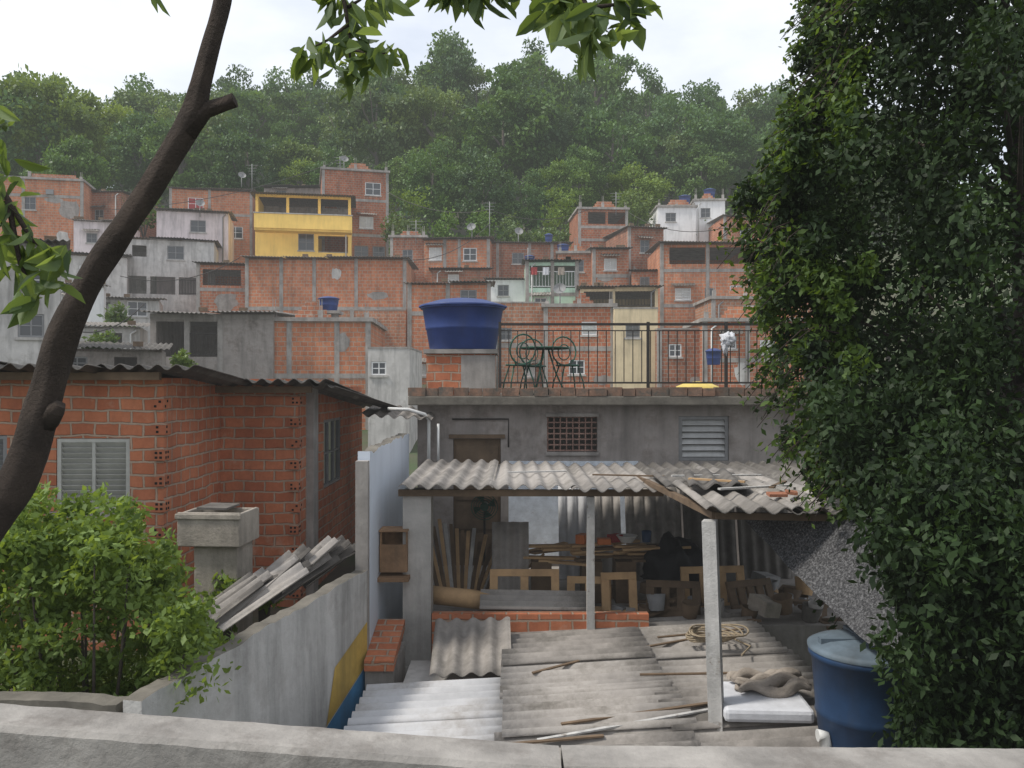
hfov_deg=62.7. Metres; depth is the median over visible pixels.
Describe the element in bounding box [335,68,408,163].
forest tree
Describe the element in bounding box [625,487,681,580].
roofing sheet
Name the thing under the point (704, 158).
forest tree
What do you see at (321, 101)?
forest tree
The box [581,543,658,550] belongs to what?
wooden plank
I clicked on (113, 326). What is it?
overhead cable
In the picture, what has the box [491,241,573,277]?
brick house
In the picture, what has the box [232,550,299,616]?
roofing sheet
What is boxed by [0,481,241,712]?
garden bush
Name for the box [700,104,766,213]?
forest tree
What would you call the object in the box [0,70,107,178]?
forest tree
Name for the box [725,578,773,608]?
crate side
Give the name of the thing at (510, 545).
roofing sheet
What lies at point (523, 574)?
crate side
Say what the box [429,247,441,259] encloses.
window
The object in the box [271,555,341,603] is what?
roofing sheet
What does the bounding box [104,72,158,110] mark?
forest tree
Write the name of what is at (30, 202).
window
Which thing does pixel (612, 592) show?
storage box
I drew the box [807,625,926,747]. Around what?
water tank
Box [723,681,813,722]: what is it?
foam mattress
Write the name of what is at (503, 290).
window
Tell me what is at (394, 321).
brick house
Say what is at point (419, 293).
brick house
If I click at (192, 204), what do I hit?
window
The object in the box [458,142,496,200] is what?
forest tree
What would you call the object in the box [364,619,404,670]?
brick ledge
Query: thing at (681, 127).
forest tree
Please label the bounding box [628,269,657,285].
brick house
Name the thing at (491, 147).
forest tree
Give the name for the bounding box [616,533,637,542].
bowl
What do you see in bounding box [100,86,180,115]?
forest tree
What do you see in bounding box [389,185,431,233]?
shrub
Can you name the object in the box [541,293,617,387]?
brick house
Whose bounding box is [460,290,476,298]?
window
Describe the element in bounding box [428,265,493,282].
brick house
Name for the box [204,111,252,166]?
forest tree
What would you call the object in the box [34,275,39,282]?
window
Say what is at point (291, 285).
brick house
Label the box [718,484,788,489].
wooden board
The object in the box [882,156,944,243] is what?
forest tree
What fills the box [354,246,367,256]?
window
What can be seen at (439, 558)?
wooden plank
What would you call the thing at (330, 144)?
forest tree
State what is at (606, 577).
crate side
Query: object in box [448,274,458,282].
window
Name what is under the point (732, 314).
brick house
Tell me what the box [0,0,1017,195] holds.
sky
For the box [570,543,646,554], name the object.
wooden plank
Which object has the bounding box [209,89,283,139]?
forest tree
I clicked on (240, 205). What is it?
brick house
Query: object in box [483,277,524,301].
white house
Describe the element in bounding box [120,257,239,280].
overhead cable
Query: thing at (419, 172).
forest tree
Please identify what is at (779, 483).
wooden board
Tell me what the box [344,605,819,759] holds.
house
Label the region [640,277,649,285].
window
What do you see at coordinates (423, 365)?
window
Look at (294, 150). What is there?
forest tree
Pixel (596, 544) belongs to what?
wooden plank
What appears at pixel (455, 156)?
forest tree
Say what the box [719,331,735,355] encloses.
cloth bundle
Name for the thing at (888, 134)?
forest tree
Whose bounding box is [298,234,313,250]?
window
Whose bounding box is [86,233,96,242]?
window
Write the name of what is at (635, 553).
wooden plank
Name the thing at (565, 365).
garden chair
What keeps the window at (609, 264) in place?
in the brick house at (610, 266)
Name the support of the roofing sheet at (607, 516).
on the shed floor
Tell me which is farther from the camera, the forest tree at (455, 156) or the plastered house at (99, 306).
the forest tree at (455, 156)
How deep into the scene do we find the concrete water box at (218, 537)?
7.57 m
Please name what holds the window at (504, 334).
in the brick house at (523, 312)
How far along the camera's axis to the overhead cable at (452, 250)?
52.18 m
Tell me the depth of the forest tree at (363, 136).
83.56 m
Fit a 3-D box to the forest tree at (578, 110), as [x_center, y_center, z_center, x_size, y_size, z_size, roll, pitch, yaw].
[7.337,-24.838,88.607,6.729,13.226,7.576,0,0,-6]
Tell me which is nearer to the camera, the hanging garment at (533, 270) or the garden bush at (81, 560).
the garden bush at (81, 560)
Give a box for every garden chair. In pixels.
[503,333,534,388]
[519,338,547,394]
[551,336,584,387]
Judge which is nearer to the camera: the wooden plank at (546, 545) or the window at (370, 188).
the wooden plank at (546, 545)
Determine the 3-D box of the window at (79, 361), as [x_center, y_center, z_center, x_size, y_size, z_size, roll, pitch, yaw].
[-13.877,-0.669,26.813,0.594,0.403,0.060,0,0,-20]
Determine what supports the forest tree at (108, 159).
on the ground at (414, 448)
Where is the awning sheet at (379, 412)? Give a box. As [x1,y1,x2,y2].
[359,405,434,419]
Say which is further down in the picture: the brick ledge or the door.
the brick ledge
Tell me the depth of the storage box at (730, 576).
10.51 m
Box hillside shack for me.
[260,184,320,193]
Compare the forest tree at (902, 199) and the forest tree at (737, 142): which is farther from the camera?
the forest tree at (737, 142)
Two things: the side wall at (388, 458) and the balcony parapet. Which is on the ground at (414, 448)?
the side wall at (388, 458)
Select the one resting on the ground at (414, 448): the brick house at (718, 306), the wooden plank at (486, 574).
the brick house at (718, 306)
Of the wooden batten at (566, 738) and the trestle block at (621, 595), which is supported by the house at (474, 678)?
the wooden batten at (566, 738)
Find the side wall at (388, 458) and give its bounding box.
[358,433,408,644]
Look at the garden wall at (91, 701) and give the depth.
4.86 m
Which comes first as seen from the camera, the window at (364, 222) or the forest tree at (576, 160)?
the window at (364, 222)
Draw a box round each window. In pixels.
[0,435,6,468]
[18,314,43,337]
[25,197,35,209]
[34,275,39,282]
[57,438,129,509]
[73,357,87,365]
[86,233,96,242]
[95,210,103,220]
[127,301,146,316]
[167,246,183,259]
[188,198,202,209]
[190,220,205,231]
[234,227,242,238]
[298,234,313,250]
[324,417,339,487]
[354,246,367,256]
[359,216,372,228]
[365,182,380,195]
[371,362,385,374]
[373,246,384,256]
[402,250,412,260]
[422,364,425,375]
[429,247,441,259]
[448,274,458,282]
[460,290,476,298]
[463,248,476,260]
[498,285,508,295]
[501,328,511,339]
[512,253,523,263]
[524,367,534,376]
[534,298,546,301]
[569,360,584,373]
[579,260,583,271]
[582,322,596,334]
[604,258,616,269]
[626,326,639,337]
[640,240,648,252]
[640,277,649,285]
[666,213,675,220]
[669,344,680,356]
[675,288,690,299]
[679,416,727,460]
[701,208,709,217]
[705,288,712,297]
[728,336,735,348]
[760,340,771,350]
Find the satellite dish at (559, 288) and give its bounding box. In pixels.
[553,283,565,302]
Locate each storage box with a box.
[575,533,585,544]
[597,537,610,544]
[607,533,622,542]
[611,584,613,598]
[611,604,625,610]
[626,607,634,610]
[639,581,660,593]
[669,588,676,593]
[721,610,730,617]
[726,573,735,581]
[747,593,781,617]
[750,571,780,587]
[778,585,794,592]
[821,604,826,616]
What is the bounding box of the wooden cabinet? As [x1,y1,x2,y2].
[377,526,409,581]
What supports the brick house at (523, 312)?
on the ground at (414, 448)
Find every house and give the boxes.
[0,171,95,251]
[0,236,70,364]
[0,361,400,649]
[61,251,131,296]
[61,279,110,321]
[70,216,143,252]
[73,340,172,366]
[79,321,149,348]
[91,189,165,237]
[106,293,166,348]
[124,236,221,311]
[139,307,294,378]
[153,207,237,294]
[167,186,255,262]
[192,260,244,313]
[239,254,418,313]
[249,191,355,257]
[272,299,387,429]
[319,161,389,256]
[337,309,406,346]
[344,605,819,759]
[367,347,421,452]
[388,225,427,282]
[403,278,495,383]
[408,387,883,565]
[420,235,496,282]
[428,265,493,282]
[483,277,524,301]
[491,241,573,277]
[495,302,544,392]
[521,256,581,302]
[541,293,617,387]
[556,237,591,292]
[568,195,629,249]
[576,282,663,306]
[585,245,632,285]
[602,223,668,284]
[613,307,657,387]
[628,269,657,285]
[645,239,750,327]
[647,199,697,241]
[655,328,699,386]
[683,303,811,387]
[690,189,726,241]
[693,282,760,319]
[707,213,774,241]
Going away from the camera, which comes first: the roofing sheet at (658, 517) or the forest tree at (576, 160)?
the roofing sheet at (658, 517)
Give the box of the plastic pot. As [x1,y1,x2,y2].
[642,530,650,541]
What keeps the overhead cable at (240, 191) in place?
attached to the brick house at (366, 186)
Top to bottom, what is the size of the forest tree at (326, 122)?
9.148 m
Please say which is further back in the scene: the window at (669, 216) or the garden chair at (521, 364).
the window at (669, 216)
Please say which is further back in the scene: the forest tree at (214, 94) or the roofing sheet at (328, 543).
the forest tree at (214, 94)
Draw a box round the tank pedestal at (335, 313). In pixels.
[327,310,342,316]
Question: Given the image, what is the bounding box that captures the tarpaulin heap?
[640,531,702,580]
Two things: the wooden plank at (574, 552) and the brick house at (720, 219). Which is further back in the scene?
the brick house at (720, 219)
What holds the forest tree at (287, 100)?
on the ground at (414, 448)
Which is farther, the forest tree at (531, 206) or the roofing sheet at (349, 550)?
the forest tree at (531, 206)
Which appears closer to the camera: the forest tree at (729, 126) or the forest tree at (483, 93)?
the forest tree at (729, 126)
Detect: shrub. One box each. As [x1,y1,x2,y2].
[78,328,119,348]
[96,301,135,326]
[122,197,160,236]
[169,348,197,367]
[380,212,416,241]
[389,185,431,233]
[426,206,458,237]
[463,206,501,240]
[498,213,534,241]
[531,225,571,248]
[538,184,576,239]
[617,184,657,226]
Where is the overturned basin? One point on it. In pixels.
(699, 385)
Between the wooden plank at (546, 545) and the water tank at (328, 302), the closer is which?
the wooden plank at (546, 545)
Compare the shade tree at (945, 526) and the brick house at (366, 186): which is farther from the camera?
the brick house at (366, 186)
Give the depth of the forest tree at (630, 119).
87.95 m
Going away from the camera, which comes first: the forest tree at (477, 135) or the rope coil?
the rope coil
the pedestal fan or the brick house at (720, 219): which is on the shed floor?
the pedestal fan
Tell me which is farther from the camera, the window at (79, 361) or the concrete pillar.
the window at (79, 361)
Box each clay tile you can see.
[766,492,787,496]
[776,486,795,489]
[785,489,797,495]
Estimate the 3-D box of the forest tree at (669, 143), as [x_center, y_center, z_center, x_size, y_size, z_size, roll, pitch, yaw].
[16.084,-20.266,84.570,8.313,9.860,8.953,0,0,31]
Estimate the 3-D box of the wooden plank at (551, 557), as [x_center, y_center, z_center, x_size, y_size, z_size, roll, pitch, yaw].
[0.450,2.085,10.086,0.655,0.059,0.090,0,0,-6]
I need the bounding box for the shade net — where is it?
[742,511,902,647]
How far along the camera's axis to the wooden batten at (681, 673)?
7.20 m
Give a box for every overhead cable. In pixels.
[82,304,143,332]
[112,160,339,209]
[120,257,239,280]
[388,192,485,212]
[413,224,489,260]
[491,209,587,219]
[628,212,722,231]
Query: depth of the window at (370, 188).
62.35 m
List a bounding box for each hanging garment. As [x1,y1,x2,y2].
[531,267,536,274]
[543,267,548,274]
[558,267,563,274]
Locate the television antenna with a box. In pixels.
[485,202,493,235]
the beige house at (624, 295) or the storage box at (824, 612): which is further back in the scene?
the beige house at (624, 295)
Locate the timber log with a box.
[433,586,506,610]
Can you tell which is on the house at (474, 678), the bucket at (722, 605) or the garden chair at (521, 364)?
the bucket at (722, 605)
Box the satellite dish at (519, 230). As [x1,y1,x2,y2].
[515,227,522,242]
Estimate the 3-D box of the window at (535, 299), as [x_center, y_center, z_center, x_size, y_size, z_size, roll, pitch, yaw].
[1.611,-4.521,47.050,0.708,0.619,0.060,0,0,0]
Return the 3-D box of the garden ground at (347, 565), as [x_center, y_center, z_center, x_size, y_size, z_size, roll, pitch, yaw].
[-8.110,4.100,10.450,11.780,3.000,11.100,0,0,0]
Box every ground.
[0,554,354,692]
[112,154,1012,740]
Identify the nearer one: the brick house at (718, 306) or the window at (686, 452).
the window at (686, 452)
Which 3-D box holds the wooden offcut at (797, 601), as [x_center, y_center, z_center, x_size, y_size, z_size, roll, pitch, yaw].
[3.252,2.480,9.577,0.340,0.030,0.080,5,4,-10]
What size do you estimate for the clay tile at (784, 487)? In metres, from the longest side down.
0.140 x 0.090 x 0.022 m
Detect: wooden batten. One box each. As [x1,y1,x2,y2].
[515,734,603,743]
[532,660,579,673]
[561,702,707,725]
[640,672,726,675]
[646,638,691,646]
[657,628,743,637]
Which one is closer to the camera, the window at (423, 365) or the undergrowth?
the window at (423, 365)
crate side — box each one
[490,569,558,589]
[567,576,610,610]
[600,572,637,610]
[646,580,700,616]
[680,565,745,606]
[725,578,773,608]
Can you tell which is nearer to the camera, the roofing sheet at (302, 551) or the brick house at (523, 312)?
the roofing sheet at (302, 551)
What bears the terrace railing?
on the terrace house at (606, 426)
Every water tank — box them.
[318,296,338,309]
[419,298,506,348]
[524,255,534,259]
[545,233,552,241]
[557,244,569,250]
[678,195,690,203]
[703,188,715,197]
[705,348,720,364]
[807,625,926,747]
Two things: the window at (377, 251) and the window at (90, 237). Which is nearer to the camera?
the window at (90, 237)
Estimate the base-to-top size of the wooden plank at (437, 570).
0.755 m
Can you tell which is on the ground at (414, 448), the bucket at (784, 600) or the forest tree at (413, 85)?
the forest tree at (413, 85)
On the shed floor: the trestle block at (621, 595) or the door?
the trestle block at (621, 595)
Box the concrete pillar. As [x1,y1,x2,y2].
[403,487,432,675]
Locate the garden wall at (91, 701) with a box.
[0,691,127,712]
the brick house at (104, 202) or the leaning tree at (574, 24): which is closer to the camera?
the leaning tree at (574, 24)
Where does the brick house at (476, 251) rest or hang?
on the ground at (414, 448)
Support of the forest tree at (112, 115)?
on the ground at (414, 448)
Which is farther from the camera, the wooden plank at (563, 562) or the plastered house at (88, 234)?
the plastered house at (88, 234)
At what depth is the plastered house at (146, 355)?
27.41 m
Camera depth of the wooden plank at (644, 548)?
10.00 m
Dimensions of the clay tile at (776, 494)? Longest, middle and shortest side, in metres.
0.140 x 0.090 x 0.022 m
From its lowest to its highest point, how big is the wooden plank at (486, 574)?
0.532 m
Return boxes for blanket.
[726,667,811,697]
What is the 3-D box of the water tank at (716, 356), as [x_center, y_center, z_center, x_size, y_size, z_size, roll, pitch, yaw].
[8.160,-1.110,34.000,0.695,0.666,0.678,0,0,0]
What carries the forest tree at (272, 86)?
on the ground at (414, 448)
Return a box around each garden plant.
[201,569,240,640]
[202,591,237,635]
[258,597,284,621]
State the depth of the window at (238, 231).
64.46 m
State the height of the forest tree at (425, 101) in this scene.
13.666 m
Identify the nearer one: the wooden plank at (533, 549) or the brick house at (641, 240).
the wooden plank at (533, 549)
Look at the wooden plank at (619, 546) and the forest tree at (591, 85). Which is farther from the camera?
the forest tree at (591, 85)
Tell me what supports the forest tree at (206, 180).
on the ground at (414, 448)
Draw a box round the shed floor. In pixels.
[402,566,864,665]
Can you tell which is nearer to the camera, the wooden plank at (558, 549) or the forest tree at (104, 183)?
the wooden plank at (558, 549)
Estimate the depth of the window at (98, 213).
63.04 m
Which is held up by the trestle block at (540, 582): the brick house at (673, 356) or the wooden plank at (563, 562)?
the wooden plank at (563, 562)
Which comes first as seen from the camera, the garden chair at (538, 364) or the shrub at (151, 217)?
the garden chair at (538, 364)
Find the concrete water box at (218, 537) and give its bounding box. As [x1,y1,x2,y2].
[175,502,258,643]
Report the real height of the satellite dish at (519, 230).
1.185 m
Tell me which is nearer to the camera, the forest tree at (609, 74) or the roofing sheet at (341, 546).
the roofing sheet at (341, 546)
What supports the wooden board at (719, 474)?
on the shed
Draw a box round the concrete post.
[355,460,368,650]
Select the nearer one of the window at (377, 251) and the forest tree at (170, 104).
the window at (377, 251)
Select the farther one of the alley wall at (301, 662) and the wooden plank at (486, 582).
the wooden plank at (486, 582)
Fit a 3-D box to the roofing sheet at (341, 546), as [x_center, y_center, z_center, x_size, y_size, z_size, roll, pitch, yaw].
[-1.861,1.713,8.007,0.219,0.424,0.822,0,0,36]
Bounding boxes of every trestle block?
[531,559,551,589]
[580,556,601,602]
[612,558,635,602]
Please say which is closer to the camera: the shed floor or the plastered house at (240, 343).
the shed floor
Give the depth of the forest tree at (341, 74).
106.97 m
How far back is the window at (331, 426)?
11.84 m
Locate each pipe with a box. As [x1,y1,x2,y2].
[388,407,439,461]
[537,708,707,739]
[815,729,831,746]
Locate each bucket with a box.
[638,604,650,612]
[646,594,664,610]
[669,593,676,605]
[681,599,699,619]
[720,598,723,612]
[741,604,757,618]
[771,579,777,590]
[772,593,792,615]
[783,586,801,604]
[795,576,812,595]
[802,601,822,623]
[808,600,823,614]
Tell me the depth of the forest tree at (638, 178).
77.56 m
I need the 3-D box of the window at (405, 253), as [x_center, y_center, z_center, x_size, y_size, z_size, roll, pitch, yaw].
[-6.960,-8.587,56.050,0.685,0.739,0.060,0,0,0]
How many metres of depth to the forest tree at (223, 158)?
78.94 m
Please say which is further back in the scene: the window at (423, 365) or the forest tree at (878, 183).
the forest tree at (878, 183)
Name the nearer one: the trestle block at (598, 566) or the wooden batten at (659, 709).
the wooden batten at (659, 709)
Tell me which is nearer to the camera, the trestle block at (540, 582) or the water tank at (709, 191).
the trestle block at (540, 582)
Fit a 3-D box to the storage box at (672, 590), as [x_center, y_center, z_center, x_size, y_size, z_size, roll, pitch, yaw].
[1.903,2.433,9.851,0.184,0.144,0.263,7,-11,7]
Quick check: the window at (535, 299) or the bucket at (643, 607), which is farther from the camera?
the window at (535, 299)
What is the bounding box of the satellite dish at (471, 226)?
[467,223,475,229]
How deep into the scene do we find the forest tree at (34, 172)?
76.79 m
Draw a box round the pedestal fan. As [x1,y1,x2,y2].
[471,496,497,571]
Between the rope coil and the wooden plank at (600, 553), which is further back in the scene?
the wooden plank at (600, 553)
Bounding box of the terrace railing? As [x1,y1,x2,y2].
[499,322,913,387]
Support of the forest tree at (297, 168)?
on the ground at (414, 448)
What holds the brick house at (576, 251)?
on the ground at (414, 448)
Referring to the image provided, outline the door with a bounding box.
[449,434,504,564]
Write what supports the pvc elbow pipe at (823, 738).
attached to the water tank at (851, 707)
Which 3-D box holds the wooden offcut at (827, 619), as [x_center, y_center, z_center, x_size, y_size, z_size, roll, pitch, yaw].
[3.461,2.582,9.202,0.561,0.030,0.080,-15,-12,39]
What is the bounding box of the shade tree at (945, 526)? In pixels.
[709,0,1023,748]
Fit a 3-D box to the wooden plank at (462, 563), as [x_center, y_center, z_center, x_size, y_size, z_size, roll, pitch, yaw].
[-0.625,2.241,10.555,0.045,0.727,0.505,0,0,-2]
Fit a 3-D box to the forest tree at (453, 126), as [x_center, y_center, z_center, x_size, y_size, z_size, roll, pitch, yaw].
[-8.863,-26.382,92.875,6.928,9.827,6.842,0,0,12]
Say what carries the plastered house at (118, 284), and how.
on the ground at (414, 448)
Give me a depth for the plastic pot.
10.08 m
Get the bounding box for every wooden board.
[508,470,566,472]
[592,474,664,476]
[671,474,761,476]
[688,478,744,482]
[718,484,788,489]
[769,480,786,487]
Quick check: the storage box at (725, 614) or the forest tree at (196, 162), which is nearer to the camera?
the storage box at (725, 614)
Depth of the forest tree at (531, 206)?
74.94 m
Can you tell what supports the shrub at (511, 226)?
on the ground at (414, 448)
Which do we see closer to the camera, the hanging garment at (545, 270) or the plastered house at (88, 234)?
the hanging garment at (545, 270)
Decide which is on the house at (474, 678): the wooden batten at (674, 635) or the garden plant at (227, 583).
the wooden batten at (674, 635)
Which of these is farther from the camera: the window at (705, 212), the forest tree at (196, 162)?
the forest tree at (196, 162)
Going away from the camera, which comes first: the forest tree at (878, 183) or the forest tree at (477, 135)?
the forest tree at (878, 183)
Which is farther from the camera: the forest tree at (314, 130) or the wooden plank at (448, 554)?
the forest tree at (314, 130)
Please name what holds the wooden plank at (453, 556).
on the shed floor
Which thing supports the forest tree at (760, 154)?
on the ground at (414, 448)
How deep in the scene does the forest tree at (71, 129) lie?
87.70 m
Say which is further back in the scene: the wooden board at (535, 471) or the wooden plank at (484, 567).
the wooden plank at (484, 567)
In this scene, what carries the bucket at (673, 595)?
on the wooden offcut
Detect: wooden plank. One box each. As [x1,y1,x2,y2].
[433,526,445,586]
[433,546,441,585]
[433,561,438,585]
[437,519,449,586]
[443,523,453,587]
[449,524,456,587]
[455,528,459,587]
[460,530,463,587]
[464,531,469,588]
[467,528,475,588]
[470,542,481,589]
[474,534,487,589]
[477,543,491,589]
[479,556,491,590]
[483,566,491,588]
[523,555,576,559]
[529,542,567,553]
[529,544,569,547]
[530,550,559,554]
[539,559,585,565]
[541,546,597,550]
[570,539,639,547]
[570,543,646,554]
[571,552,626,555]
[574,551,639,561]
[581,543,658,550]
[612,555,643,558]
[613,544,655,547]
[613,550,637,554]
[622,546,690,550]
[626,551,646,555]
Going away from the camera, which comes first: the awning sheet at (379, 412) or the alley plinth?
the alley plinth
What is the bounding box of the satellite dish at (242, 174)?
[238,172,245,186]
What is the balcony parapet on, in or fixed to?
attached to the yellow house at (281, 244)
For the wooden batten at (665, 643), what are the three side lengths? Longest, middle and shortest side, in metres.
1.000 x 0.033 x 0.012 m
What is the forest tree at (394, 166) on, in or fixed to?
on the ground at (414, 448)
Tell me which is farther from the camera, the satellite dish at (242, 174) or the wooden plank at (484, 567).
the satellite dish at (242, 174)
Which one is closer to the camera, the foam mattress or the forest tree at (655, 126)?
the foam mattress
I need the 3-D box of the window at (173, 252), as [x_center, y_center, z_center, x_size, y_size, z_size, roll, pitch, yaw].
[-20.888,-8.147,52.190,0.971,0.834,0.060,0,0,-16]
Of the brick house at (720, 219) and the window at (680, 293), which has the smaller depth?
the window at (680, 293)
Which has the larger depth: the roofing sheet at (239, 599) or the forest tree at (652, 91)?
the forest tree at (652, 91)
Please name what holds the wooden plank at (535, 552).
on the wooden plank at (551, 557)
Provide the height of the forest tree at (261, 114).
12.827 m
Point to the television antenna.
(489, 209)
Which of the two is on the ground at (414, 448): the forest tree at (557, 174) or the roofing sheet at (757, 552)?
the forest tree at (557, 174)
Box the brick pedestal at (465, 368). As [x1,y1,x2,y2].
[423,349,497,394]
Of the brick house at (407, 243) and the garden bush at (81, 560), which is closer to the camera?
the garden bush at (81, 560)
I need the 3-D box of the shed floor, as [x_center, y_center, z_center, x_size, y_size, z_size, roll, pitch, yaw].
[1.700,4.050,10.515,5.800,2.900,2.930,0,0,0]
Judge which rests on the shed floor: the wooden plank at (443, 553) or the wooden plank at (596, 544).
the wooden plank at (443, 553)
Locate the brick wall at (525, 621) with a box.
[432,611,648,646]
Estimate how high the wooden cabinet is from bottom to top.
0.527 m
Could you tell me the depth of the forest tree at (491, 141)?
86.50 m
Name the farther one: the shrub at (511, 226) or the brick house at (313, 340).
the shrub at (511, 226)
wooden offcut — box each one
[637,599,676,603]
[646,602,678,610]
[648,604,676,616]
[792,599,808,603]
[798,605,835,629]
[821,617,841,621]
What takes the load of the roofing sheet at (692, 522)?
on the shed floor
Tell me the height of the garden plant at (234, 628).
0.817 m
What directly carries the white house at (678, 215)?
on the ground at (414, 448)
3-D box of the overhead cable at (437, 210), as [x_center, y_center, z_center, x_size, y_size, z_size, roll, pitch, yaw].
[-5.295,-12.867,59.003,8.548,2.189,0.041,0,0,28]
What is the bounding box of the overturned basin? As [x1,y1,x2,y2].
[676,381,718,387]
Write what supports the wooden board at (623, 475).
on the shed
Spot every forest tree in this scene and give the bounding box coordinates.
[0,63,110,170]
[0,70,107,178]
[0,160,32,175]
[19,151,85,178]
[20,102,76,159]
[40,134,112,189]
[77,128,129,189]
[83,99,138,190]
[99,112,157,189]
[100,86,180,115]
[102,110,192,197]
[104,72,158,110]
[137,115,216,193]
[153,103,244,133]
[154,100,179,115]
[171,83,216,108]
[175,96,248,185]
[191,146,250,188]
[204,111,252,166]
[204,112,289,191]
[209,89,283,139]
[213,64,284,118]
[225,87,287,161]
[261,60,326,133]
[262,120,299,174]
[263,139,333,184]
[268,90,323,144]
[270,106,330,147]
[276,156,318,185]
[290,79,331,144]
[302,147,358,184]
[314,81,424,170]
[316,110,366,157]
[316,129,355,167]
[321,61,358,115]
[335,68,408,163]
[369,66,414,95]
[373,156,408,215]
[380,83,475,183]
[382,79,421,95]
[394,139,459,237]
[396,134,471,227]
[406,103,463,156]
[412,26,484,104]
[427,32,484,133]
[442,65,504,132]
[449,145,517,229]
[451,61,562,186]
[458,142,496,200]
[460,122,495,167]
[475,87,491,97]
[482,93,550,187]
[490,74,569,184]
[493,50,568,126]
[502,167,553,233]
[513,37,559,89]
[523,157,595,230]
[548,49,639,161]
[550,142,607,211]
[552,82,611,187]
[566,88,662,203]
[569,81,624,116]
[597,161,674,222]
[599,114,635,161]
[608,111,659,166]
[618,61,681,131]
[624,94,723,199]
[627,90,650,117]
[636,106,680,168]
[637,132,710,204]
[649,80,719,162]
[661,143,736,201]
[675,86,728,129]
[680,78,727,142]
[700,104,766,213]
[706,113,755,156]
[731,83,778,153]
[743,74,796,152]
[745,107,789,161]
[756,116,781,153]
[809,130,894,210]
[865,112,925,216]
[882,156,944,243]
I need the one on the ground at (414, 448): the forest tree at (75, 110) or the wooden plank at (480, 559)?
the forest tree at (75, 110)
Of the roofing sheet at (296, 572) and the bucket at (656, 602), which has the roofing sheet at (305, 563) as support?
the roofing sheet at (296, 572)
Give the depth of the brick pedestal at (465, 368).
12.53 m
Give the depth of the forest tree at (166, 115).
90.41 m
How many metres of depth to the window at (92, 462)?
8.23 m
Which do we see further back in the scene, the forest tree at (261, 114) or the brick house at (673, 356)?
the forest tree at (261, 114)
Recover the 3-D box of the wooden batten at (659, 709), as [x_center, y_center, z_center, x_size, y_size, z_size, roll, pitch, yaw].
[1.000,2.481,6.350,1.300,0.013,0.033,-3,1,-12]
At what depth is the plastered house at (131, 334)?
34.28 m
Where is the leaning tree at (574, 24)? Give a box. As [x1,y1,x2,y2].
[0,0,662,541]
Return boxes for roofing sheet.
[206,567,272,618]
[207,571,263,625]
[216,557,308,631]
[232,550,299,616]
[256,574,277,590]
[260,546,331,606]
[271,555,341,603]
[281,535,340,593]
[289,535,350,595]
[292,544,310,559]
[298,558,312,567]
[303,543,354,588]
[480,589,585,610]
[492,522,528,589]
[558,486,585,578]
[594,496,621,580]
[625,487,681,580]
[682,491,737,565]
[736,507,792,578]
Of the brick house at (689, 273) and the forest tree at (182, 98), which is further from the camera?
the forest tree at (182, 98)
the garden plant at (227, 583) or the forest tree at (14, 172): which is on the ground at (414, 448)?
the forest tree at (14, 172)
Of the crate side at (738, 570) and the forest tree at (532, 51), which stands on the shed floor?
the crate side at (738, 570)
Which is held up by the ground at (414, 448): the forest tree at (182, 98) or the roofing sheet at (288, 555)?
the forest tree at (182, 98)
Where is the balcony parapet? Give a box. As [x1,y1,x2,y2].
[253,212,352,234]
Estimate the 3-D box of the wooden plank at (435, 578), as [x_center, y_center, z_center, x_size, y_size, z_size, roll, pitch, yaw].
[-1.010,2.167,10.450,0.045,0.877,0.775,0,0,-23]
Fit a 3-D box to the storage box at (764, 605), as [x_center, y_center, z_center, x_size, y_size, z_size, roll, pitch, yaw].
[2.761,2.428,9.196,0.208,0.161,0.298,10,3,-24]
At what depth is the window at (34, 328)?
22.65 m
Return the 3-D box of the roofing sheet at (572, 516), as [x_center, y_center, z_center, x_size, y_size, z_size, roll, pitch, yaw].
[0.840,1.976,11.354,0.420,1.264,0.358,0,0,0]
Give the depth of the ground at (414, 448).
66.43 m
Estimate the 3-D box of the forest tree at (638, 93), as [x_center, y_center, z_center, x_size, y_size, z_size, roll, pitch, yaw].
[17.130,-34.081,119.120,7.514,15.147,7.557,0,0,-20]
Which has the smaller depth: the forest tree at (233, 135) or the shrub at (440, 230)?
the shrub at (440, 230)
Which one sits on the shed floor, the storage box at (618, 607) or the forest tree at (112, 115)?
the storage box at (618, 607)
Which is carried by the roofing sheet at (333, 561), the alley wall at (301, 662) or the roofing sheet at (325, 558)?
the roofing sheet at (325, 558)
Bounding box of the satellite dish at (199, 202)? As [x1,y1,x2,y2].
[196,199,204,205]
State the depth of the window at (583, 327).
38.01 m
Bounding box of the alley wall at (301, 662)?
[123,570,366,729]
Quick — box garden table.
[520,346,569,394]
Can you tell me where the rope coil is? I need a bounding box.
[685,624,750,655]
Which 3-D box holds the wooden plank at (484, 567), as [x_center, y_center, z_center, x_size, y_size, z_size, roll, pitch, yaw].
[-0.350,2.325,10.630,0.045,0.560,0.400,0,0,28]
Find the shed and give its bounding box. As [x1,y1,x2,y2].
[398,459,887,731]
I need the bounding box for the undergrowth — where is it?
[91,140,1008,252]
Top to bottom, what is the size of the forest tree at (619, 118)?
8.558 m
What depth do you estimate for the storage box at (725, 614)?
9.20 m
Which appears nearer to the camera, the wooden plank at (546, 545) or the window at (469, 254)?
the wooden plank at (546, 545)
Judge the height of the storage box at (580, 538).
0.110 m
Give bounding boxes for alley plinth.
[365,642,404,690]

